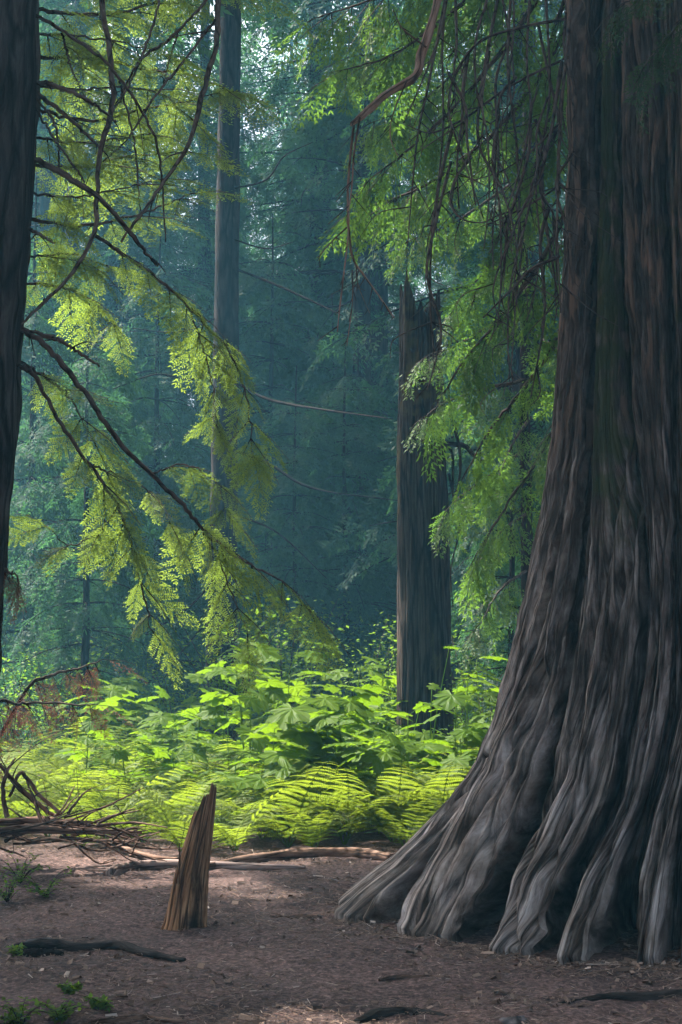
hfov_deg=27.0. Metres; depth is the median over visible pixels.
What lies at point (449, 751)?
broadleaf plant
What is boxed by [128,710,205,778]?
broadleaf plant
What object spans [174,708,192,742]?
broadleaf plant
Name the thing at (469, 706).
broadleaf plant
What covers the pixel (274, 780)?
fern
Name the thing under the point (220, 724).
broadleaf plant
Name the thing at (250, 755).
broadleaf plant
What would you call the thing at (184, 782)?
fern
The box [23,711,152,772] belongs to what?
fern
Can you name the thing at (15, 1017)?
plant
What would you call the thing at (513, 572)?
young conifer
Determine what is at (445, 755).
fern
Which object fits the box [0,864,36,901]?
plant
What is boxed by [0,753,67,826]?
fern
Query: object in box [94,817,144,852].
dead branch
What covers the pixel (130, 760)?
fern
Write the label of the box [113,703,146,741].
broadleaf plant
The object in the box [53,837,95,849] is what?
dead branch
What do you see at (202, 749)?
broadleaf plant
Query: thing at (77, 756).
broadleaf plant
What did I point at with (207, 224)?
conifer tree
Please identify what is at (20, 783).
fern
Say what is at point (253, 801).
fern
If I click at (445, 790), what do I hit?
fern
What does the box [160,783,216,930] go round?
broken stump
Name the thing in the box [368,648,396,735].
broadleaf plant
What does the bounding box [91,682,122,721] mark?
broadleaf plant
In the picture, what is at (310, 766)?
broadleaf plant
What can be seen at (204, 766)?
fern
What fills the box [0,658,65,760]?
leafy shrub
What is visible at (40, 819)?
dead branch
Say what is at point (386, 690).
broadleaf plant
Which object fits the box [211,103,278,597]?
conifer tree
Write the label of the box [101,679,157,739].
broadleaf plant
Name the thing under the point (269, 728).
broadleaf plant
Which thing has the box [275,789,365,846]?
fern
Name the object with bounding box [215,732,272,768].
broadleaf plant
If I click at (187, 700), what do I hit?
broadleaf plant
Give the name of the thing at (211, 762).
fern
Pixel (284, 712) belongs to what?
broadleaf plant
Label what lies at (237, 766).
broadleaf plant
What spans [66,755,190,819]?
fern
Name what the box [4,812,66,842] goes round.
dead branch
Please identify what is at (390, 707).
broadleaf plant
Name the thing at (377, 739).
broadleaf plant
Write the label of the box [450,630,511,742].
leafy shrub
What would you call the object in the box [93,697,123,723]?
broadleaf plant
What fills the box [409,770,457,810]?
fern
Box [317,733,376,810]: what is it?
broadleaf plant
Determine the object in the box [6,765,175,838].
fern
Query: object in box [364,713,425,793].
broadleaf plant
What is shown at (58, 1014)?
plant
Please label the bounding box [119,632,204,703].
leafy shrub
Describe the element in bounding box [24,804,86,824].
dead branch
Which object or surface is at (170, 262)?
conifer tree
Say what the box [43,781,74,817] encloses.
dead branch
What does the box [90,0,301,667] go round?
conifer tree
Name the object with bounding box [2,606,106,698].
leafy shrub
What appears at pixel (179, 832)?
fern
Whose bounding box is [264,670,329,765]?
broadleaf plant
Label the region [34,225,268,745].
young conifer
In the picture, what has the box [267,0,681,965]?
giant cedar
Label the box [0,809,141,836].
dead branch
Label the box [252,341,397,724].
young conifer
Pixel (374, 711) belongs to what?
broadleaf plant
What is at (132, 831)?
dead branch
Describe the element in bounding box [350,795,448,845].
fern
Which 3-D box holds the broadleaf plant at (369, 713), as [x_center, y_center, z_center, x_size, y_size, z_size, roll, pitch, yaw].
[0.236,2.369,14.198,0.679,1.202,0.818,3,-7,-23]
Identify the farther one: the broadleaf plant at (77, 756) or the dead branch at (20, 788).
the broadleaf plant at (77, 756)
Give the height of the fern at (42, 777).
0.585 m
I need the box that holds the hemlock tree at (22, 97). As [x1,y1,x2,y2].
[0,0,346,695]
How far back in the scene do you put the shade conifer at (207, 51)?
19.86 m
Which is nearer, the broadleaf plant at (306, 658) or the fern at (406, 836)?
the fern at (406, 836)
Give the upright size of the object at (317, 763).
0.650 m
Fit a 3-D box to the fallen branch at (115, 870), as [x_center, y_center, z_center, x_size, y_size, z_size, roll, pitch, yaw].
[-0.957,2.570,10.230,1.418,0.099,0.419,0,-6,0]
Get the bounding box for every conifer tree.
[1,1,166,708]
[3,0,242,725]
[6,1,280,707]
[79,0,298,703]
[80,0,192,673]
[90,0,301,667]
[131,66,188,665]
[167,0,470,665]
[190,0,547,670]
[211,0,437,691]
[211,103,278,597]
[243,0,457,625]
[248,8,338,592]
[269,1,394,489]
[299,0,567,738]
[387,2,566,717]
[388,12,506,665]
[388,103,448,588]
[455,41,566,666]
[479,10,565,372]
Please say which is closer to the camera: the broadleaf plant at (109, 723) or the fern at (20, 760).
the fern at (20, 760)
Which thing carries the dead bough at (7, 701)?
on the ground
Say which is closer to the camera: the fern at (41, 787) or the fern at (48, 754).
the fern at (41, 787)
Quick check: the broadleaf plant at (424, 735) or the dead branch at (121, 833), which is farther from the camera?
the broadleaf plant at (424, 735)
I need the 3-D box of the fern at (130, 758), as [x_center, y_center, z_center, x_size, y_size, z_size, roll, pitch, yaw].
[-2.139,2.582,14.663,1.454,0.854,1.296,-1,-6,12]
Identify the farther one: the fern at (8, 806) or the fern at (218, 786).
the fern at (218, 786)
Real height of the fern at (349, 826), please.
0.710 m
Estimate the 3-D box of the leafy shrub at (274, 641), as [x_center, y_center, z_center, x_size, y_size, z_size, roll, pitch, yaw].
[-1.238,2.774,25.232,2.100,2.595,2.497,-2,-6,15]
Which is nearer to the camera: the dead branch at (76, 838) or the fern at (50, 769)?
the dead branch at (76, 838)
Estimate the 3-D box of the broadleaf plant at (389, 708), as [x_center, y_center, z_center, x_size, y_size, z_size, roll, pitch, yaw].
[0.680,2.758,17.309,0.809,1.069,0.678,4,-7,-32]
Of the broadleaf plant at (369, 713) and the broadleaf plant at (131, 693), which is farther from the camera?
the broadleaf plant at (131, 693)
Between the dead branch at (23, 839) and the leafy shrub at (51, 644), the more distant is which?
the leafy shrub at (51, 644)
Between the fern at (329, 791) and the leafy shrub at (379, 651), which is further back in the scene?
the leafy shrub at (379, 651)
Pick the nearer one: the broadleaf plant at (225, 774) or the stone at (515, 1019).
the stone at (515, 1019)
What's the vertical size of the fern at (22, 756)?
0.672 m
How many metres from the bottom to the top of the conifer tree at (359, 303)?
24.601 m
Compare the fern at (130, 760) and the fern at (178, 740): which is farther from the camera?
the fern at (178, 740)
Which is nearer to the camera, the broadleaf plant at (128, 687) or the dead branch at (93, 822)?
the dead branch at (93, 822)
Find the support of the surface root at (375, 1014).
on the ground
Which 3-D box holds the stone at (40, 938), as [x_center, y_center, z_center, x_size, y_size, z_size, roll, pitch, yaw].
[-1.627,2.371,7.808,0.241,0.069,0.168,0,-6,0]
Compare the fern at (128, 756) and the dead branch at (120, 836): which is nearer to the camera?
the dead branch at (120, 836)
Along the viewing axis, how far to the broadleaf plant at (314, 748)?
12.64 m
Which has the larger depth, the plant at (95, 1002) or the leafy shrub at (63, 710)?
the leafy shrub at (63, 710)
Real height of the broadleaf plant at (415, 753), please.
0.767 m
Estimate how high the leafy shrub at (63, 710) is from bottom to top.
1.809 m
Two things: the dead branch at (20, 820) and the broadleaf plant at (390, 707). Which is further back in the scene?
the broadleaf plant at (390, 707)
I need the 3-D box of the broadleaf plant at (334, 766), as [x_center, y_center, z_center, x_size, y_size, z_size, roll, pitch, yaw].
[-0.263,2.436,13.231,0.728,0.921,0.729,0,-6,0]
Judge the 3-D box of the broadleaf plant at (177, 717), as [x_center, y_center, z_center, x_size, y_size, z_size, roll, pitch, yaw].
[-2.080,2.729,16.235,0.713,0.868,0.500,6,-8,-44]
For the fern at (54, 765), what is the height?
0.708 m
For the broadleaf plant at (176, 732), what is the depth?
15.72 m
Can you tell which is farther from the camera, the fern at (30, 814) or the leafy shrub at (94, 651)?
the leafy shrub at (94, 651)
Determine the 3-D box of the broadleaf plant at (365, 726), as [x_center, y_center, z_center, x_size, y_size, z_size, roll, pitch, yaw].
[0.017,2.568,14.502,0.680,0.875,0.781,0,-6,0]
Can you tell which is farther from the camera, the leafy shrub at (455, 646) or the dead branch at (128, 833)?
the leafy shrub at (455, 646)
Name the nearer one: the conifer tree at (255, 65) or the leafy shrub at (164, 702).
the leafy shrub at (164, 702)
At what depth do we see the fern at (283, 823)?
11.59 m
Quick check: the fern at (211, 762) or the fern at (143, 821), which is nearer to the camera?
the fern at (143, 821)
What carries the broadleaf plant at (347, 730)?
on the ground
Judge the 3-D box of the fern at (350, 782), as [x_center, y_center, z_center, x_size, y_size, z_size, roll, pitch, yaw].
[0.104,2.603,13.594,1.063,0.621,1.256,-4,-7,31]
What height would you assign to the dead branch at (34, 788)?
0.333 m
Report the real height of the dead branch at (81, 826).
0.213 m
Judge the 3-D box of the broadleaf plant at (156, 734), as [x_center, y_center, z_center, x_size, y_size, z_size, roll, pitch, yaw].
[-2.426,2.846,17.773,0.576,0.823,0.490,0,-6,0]
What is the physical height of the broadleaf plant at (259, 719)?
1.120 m
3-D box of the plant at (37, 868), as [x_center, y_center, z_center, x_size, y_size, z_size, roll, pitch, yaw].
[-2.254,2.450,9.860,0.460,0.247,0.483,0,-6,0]
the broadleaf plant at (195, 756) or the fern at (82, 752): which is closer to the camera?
the broadleaf plant at (195, 756)
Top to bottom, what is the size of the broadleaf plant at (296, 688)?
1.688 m
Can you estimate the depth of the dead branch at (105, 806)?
10.17 m
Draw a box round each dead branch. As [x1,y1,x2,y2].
[0,729,61,817]
[0,762,54,815]
[0,804,145,837]
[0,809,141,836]
[0,836,26,857]
[1,808,84,833]
[2,836,46,840]
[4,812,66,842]
[5,781,42,821]
[6,834,84,845]
[8,771,61,813]
[11,820,59,842]
[13,834,91,844]
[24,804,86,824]
[40,808,90,828]
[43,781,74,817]
[51,793,79,816]
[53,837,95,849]
[58,808,123,829]
[59,819,131,860]
[62,834,122,863]
[64,787,143,817]
[67,768,128,813]
[67,823,129,845]
[69,810,87,836]
[77,829,150,843]
[77,836,111,851]
[78,804,109,827]
[78,823,157,846]
[84,810,138,826]
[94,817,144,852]
[95,805,167,827]
[98,804,135,823]
[100,830,142,848]
[102,810,159,846]
[105,820,141,840]
[105,842,166,861]
[110,826,177,848]
[112,836,181,849]
[113,826,147,832]
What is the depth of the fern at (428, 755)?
14.34 m
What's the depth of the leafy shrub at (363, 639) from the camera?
25.39 m
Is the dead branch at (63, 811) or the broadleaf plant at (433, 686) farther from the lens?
the broadleaf plant at (433, 686)
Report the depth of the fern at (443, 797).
11.62 m
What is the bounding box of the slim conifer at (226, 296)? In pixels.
[95,0,396,743]
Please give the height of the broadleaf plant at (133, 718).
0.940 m
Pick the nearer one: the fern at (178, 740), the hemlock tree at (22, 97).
the hemlock tree at (22, 97)
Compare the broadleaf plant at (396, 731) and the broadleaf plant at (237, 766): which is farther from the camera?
the broadleaf plant at (396, 731)
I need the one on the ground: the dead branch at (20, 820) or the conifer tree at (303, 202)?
the conifer tree at (303, 202)
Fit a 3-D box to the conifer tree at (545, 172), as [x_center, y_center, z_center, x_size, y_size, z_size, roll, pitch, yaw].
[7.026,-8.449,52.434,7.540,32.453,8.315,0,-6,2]
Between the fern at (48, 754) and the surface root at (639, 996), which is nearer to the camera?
the surface root at (639, 996)
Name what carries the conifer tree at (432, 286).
on the ground
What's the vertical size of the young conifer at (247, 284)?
12.680 m
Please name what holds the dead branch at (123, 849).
on the fallen branch at (115, 870)
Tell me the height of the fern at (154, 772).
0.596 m
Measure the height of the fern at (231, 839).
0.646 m
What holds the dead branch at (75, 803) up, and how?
on the dead branch at (84, 822)
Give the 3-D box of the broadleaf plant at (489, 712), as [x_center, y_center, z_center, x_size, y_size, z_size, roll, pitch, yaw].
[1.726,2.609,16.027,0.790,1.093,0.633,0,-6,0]
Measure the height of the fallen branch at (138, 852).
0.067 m
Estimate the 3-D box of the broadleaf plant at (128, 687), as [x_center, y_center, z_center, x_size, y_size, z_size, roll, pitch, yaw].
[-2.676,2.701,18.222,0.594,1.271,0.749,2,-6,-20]
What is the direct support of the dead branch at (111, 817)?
on the dead branch at (102, 834)
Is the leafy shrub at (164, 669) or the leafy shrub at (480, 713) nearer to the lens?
the leafy shrub at (480, 713)
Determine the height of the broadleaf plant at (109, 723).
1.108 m
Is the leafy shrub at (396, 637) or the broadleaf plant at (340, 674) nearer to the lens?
the broadleaf plant at (340, 674)
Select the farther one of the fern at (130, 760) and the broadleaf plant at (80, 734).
the broadleaf plant at (80, 734)
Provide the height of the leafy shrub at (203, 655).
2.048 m
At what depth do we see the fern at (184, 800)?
11.89 m
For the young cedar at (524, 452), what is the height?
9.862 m
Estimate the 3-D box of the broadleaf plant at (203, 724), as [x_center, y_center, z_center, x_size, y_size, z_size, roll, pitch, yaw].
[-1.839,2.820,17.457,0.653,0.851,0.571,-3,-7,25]
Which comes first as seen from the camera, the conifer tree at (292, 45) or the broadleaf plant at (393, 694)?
the broadleaf plant at (393, 694)
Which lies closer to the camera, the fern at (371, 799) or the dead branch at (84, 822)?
the dead branch at (84, 822)
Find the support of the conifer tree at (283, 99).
on the ground
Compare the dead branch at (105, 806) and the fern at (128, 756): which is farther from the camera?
the fern at (128, 756)
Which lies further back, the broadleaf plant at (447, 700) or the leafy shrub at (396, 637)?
the leafy shrub at (396, 637)
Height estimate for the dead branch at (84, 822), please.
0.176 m
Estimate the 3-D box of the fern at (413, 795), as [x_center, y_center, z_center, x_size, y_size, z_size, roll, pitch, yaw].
[0.286,2.393,11.765,1.465,0.718,1.141,1,-6,-9]
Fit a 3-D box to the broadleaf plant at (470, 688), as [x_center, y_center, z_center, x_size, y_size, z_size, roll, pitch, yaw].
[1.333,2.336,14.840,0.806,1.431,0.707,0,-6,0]
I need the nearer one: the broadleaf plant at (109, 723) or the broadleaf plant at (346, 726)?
the broadleaf plant at (346, 726)
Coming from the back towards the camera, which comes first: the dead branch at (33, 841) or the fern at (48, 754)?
the fern at (48, 754)
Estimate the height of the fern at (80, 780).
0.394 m
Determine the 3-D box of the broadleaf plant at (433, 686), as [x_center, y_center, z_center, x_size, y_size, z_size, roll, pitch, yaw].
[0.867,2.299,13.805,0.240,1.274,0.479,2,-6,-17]
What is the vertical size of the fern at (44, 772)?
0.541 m
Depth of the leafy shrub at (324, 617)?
23.67 m
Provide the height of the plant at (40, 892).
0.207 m
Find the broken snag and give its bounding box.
[396,267,482,775]
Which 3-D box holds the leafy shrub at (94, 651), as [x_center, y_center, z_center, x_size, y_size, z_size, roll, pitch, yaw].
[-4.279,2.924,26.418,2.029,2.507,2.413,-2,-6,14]
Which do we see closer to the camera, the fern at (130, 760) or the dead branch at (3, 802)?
the dead branch at (3, 802)
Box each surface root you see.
[14,939,185,961]
[17,948,63,957]
[353,1006,448,1022]
[558,989,681,1003]
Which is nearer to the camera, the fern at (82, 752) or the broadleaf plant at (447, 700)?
the broadleaf plant at (447, 700)
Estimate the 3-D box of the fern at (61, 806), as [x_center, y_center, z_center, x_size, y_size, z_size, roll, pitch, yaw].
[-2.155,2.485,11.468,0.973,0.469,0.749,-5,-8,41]
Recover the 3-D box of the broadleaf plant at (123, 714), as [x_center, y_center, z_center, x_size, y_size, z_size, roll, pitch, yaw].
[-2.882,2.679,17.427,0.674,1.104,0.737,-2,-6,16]
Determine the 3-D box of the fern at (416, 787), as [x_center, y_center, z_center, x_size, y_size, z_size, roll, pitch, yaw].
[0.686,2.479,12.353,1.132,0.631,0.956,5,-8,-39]
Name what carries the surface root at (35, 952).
on the ground
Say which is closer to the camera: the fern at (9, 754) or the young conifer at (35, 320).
the fern at (9, 754)
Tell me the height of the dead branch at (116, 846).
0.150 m
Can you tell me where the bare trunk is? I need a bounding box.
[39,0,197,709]
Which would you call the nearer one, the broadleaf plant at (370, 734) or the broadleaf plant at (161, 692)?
the broadleaf plant at (370, 734)
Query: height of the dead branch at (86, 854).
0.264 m
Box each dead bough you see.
[0,659,145,789]
[0,698,135,778]
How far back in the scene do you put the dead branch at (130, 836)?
10.40 m
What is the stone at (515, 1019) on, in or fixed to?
on the ground
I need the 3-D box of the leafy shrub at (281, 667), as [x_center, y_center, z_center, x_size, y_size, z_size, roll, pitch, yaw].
[-0.763,2.408,20.426,2.224,2.311,1.870,-5,-8,41]
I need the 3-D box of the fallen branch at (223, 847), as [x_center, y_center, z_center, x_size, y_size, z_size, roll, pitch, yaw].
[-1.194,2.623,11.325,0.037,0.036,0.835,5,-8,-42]
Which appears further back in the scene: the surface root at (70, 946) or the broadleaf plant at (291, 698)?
the broadleaf plant at (291, 698)
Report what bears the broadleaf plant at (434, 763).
on the ground
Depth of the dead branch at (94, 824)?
10.59 m
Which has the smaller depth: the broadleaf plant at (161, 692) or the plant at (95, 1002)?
the plant at (95, 1002)
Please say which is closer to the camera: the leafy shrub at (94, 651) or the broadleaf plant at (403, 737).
the broadleaf plant at (403, 737)
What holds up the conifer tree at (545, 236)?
on the ground
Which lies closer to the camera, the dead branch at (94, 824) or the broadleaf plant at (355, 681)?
the dead branch at (94, 824)
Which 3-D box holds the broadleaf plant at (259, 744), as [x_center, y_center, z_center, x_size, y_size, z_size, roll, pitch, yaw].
[-0.997,2.111,13.841,0.863,1.683,1.017,0,-6,0]
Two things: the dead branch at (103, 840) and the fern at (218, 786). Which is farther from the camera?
the fern at (218, 786)
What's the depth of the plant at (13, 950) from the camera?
7.53 m
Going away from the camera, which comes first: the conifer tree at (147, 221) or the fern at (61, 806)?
the fern at (61, 806)
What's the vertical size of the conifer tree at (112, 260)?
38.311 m
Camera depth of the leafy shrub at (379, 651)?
20.22 m
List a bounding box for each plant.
[0,849,51,882]
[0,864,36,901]
[0,996,51,1023]
[6,942,26,956]
[10,865,74,897]
[31,998,84,1023]
[52,684,94,750]
[53,684,128,779]
[54,715,117,789]
[55,980,83,994]
[65,688,122,752]
[78,679,110,748]
[80,690,137,778]
[82,676,136,710]
[82,687,138,734]
[84,992,114,1011]
[88,728,154,809]
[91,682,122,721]
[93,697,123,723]
[94,704,164,756]
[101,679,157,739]
[108,673,148,738]
[113,687,148,738]
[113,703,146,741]
[121,685,169,735]
[121,738,217,793]
[124,707,162,736]
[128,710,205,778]
[131,713,181,744]
[133,726,176,771]
[140,710,220,762]
[145,714,209,770]
[164,707,215,742]
[167,687,233,772]
[171,685,203,740]
[171,688,208,775]
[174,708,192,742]
[182,688,222,742]
[184,644,254,759]
[196,642,282,794]
[197,651,251,766]
[197,749,276,825]
[198,749,261,820]
[203,674,287,789]
[204,702,251,757]
[210,710,248,762]
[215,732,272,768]
[216,724,281,789]
[219,722,319,833]
[230,759,264,795]
[235,694,343,805]
[238,642,339,747]
[238,672,280,746]
[240,696,311,778]
[246,700,303,729]
[259,731,327,768]
[261,684,326,741]
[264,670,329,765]
[273,642,342,727]
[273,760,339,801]
[274,725,350,796]
[293,716,362,795]
[296,684,341,730]
[303,684,383,818]
[303,709,369,817]
[303,718,356,779]
[313,679,368,729]
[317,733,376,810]
[320,656,384,778]
[322,729,419,832]
[324,721,373,771]
[326,664,395,739]
[331,710,412,765]
[331,737,394,792]
[336,692,403,768]
[343,718,399,746]
[350,701,458,799]
[350,741,449,825]
[351,704,394,738]
[358,700,409,739]
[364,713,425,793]
[366,691,396,735]
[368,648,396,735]
[372,740,424,802]
[374,723,428,772]
[377,699,396,721]
[377,720,410,734]
[398,702,442,772]
[406,677,498,787]
[413,683,439,758]
[416,728,446,763]
[423,723,489,793]
[431,646,460,757]
[432,667,500,771]
[435,740,481,780]
[453,655,506,750]
[454,689,486,741]
[461,710,493,748]
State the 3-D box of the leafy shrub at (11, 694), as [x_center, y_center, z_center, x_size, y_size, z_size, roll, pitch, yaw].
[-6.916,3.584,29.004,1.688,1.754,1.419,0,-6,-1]
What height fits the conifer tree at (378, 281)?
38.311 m
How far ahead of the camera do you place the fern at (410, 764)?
14.32 m
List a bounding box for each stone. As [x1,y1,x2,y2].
[25,937,65,941]
[499,1015,529,1023]
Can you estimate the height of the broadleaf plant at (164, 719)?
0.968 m
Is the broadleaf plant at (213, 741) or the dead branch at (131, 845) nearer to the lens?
the dead branch at (131, 845)
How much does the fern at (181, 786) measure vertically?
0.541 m
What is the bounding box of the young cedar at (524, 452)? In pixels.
[314,0,556,668]
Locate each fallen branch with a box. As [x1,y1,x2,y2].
[88,1015,185,1023]
[96,838,178,859]
[105,859,305,875]
[160,835,224,848]
[209,847,394,868]
[269,913,324,918]
[378,974,442,980]
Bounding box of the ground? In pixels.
[0,718,681,1023]
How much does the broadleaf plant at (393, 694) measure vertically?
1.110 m
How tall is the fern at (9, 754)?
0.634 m
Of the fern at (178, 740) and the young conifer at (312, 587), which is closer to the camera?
the fern at (178, 740)
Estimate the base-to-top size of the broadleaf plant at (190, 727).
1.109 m
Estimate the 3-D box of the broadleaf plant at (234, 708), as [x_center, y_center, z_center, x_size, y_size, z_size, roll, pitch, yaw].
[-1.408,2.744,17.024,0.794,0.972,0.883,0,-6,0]
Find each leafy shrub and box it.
[0,634,122,770]
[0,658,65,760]
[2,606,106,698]
[2,662,19,722]
[45,615,169,700]
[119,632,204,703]
[128,646,219,742]
[146,583,307,759]
[194,599,344,746]
[197,641,291,726]
[220,627,344,743]
[237,601,331,715]
[242,588,366,723]
[305,598,396,684]
[316,612,396,739]
[322,634,396,725]
[369,604,465,718]
[384,610,500,685]
[437,675,495,761]
[450,605,518,696]
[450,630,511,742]
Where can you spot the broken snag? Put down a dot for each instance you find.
(424, 587)
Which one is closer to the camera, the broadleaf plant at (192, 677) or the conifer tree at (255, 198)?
the broadleaf plant at (192, 677)
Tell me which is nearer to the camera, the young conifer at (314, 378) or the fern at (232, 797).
the fern at (232, 797)
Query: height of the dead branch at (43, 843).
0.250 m
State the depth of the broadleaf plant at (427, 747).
12.81 m
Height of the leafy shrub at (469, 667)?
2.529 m
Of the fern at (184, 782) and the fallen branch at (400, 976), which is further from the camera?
the fern at (184, 782)
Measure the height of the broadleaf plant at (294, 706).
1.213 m
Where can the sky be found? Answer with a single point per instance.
(211, 8)
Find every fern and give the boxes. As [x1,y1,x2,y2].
[0,735,66,769]
[0,737,49,783]
[0,743,48,780]
[0,747,24,779]
[0,752,83,816]
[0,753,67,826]
[0,756,85,803]
[0,760,47,809]
[0,780,96,836]
[0,803,18,813]
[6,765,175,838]
[8,723,96,773]
[8,753,94,796]
[13,748,166,810]
[13,766,137,818]
[17,790,124,845]
[20,757,85,795]
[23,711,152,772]
[23,768,102,810]
[33,767,127,816]
[42,764,109,793]
[45,728,147,779]
[57,742,108,768]
[58,761,159,800]
[61,723,209,784]
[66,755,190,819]
[74,769,239,805]
[85,784,205,842]
[93,754,208,811]
[96,754,206,819]
[97,742,191,782]
[98,738,155,768]
[98,781,209,835]
[125,748,256,795]
[130,776,225,850]
[146,769,252,824]
[148,733,221,762]
[170,757,273,819]
[173,788,292,842]
[178,773,316,850]
[183,741,240,778]
[188,738,284,803]
[188,773,320,838]
[193,764,330,830]
[215,760,370,846]
[220,760,317,802]
[235,760,369,836]
[251,746,372,805]
[275,764,457,844]
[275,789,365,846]
[283,765,368,824]
[288,758,454,841]
[312,762,413,808]
[328,740,464,785]
[328,769,394,821]
[346,765,469,831]
[348,761,468,821]
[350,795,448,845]
[362,754,444,794]
[399,760,475,802]
[403,745,469,771]
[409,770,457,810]
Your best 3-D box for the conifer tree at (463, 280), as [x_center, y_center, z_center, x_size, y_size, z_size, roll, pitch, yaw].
[3.894,-9.708,36.923,7.310,31.461,8.061,0,-6,-4]
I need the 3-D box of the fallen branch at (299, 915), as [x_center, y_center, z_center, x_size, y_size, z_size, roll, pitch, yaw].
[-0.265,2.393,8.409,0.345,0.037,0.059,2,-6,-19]
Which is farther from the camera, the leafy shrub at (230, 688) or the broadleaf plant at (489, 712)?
the leafy shrub at (230, 688)
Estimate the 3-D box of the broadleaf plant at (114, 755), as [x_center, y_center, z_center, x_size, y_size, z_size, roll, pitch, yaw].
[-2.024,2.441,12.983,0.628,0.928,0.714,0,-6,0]
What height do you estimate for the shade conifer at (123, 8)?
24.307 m
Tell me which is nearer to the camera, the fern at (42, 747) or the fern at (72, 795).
the fern at (72, 795)
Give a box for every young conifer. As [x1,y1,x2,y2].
[0,170,171,749]
[0,319,184,767]
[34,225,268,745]
[148,214,396,724]
[236,365,371,743]
[239,293,396,694]
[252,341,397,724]
[268,335,452,743]
[446,356,550,748]
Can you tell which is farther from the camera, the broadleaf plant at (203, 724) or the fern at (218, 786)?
the broadleaf plant at (203, 724)
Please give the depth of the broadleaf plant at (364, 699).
12.85 m
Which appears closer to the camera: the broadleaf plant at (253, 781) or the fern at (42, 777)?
the broadleaf plant at (253, 781)
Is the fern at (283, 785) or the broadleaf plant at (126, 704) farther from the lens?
the broadleaf plant at (126, 704)
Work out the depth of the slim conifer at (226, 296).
22.33 m
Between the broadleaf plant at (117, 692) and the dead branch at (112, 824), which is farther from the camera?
the broadleaf plant at (117, 692)
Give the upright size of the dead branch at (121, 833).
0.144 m
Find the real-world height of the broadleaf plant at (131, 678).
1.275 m
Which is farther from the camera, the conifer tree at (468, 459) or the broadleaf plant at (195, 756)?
the conifer tree at (468, 459)
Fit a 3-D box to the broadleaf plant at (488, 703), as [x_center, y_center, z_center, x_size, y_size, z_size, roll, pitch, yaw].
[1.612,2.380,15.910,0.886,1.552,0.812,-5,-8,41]
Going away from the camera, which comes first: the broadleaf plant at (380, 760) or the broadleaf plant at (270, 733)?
the broadleaf plant at (380, 760)
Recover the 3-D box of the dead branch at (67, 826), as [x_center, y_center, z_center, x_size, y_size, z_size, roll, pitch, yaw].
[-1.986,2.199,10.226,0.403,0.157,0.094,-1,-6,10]
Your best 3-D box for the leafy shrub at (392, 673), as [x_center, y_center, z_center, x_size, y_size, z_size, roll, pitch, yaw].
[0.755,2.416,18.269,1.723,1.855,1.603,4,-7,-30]
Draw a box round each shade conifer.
[81,0,233,64]
[95,0,133,22]
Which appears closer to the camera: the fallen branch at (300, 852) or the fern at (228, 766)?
the fallen branch at (300, 852)
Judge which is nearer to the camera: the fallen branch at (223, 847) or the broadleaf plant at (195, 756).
the fallen branch at (223, 847)
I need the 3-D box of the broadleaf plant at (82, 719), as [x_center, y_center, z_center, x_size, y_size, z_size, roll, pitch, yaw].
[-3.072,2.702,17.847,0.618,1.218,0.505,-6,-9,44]
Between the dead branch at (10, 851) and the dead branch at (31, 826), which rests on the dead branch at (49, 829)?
the dead branch at (31, 826)
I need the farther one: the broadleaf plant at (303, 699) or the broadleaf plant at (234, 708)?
the broadleaf plant at (234, 708)
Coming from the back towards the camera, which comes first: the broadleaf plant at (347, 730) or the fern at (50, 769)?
the fern at (50, 769)
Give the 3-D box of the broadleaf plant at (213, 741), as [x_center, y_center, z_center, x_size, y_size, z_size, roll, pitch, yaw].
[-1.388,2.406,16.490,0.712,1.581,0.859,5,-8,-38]
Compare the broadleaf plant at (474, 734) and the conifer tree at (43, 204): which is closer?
the broadleaf plant at (474, 734)
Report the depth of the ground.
7.32 m
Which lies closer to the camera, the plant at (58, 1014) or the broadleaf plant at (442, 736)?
the plant at (58, 1014)
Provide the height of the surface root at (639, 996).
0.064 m
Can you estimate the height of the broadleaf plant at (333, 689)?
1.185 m
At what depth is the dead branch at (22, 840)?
10.53 m
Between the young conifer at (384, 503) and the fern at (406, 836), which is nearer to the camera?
the fern at (406, 836)
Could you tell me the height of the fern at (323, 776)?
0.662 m
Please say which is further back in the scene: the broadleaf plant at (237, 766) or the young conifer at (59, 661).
the young conifer at (59, 661)
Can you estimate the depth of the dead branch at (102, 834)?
10.22 m
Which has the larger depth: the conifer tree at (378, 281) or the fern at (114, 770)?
the conifer tree at (378, 281)
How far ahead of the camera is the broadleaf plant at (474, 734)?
12.40 m
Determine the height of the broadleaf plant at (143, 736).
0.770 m
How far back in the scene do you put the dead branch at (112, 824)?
10.39 m
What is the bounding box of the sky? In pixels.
[69,0,564,509]
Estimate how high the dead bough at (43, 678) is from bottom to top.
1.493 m
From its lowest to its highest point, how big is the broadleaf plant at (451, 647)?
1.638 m
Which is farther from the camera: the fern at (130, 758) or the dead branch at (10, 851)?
the fern at (130, 758)
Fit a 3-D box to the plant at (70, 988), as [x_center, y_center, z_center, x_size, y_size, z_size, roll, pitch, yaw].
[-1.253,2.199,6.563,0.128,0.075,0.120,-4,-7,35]
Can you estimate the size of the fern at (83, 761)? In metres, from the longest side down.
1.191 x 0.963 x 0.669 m
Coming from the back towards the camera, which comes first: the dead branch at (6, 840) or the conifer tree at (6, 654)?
the conifer tree at (6, 654)
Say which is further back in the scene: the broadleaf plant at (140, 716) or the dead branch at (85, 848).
the broadleaf plant at (140, 716)
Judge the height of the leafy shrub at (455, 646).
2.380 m
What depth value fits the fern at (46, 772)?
14.27 m
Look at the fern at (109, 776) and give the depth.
13.83 m

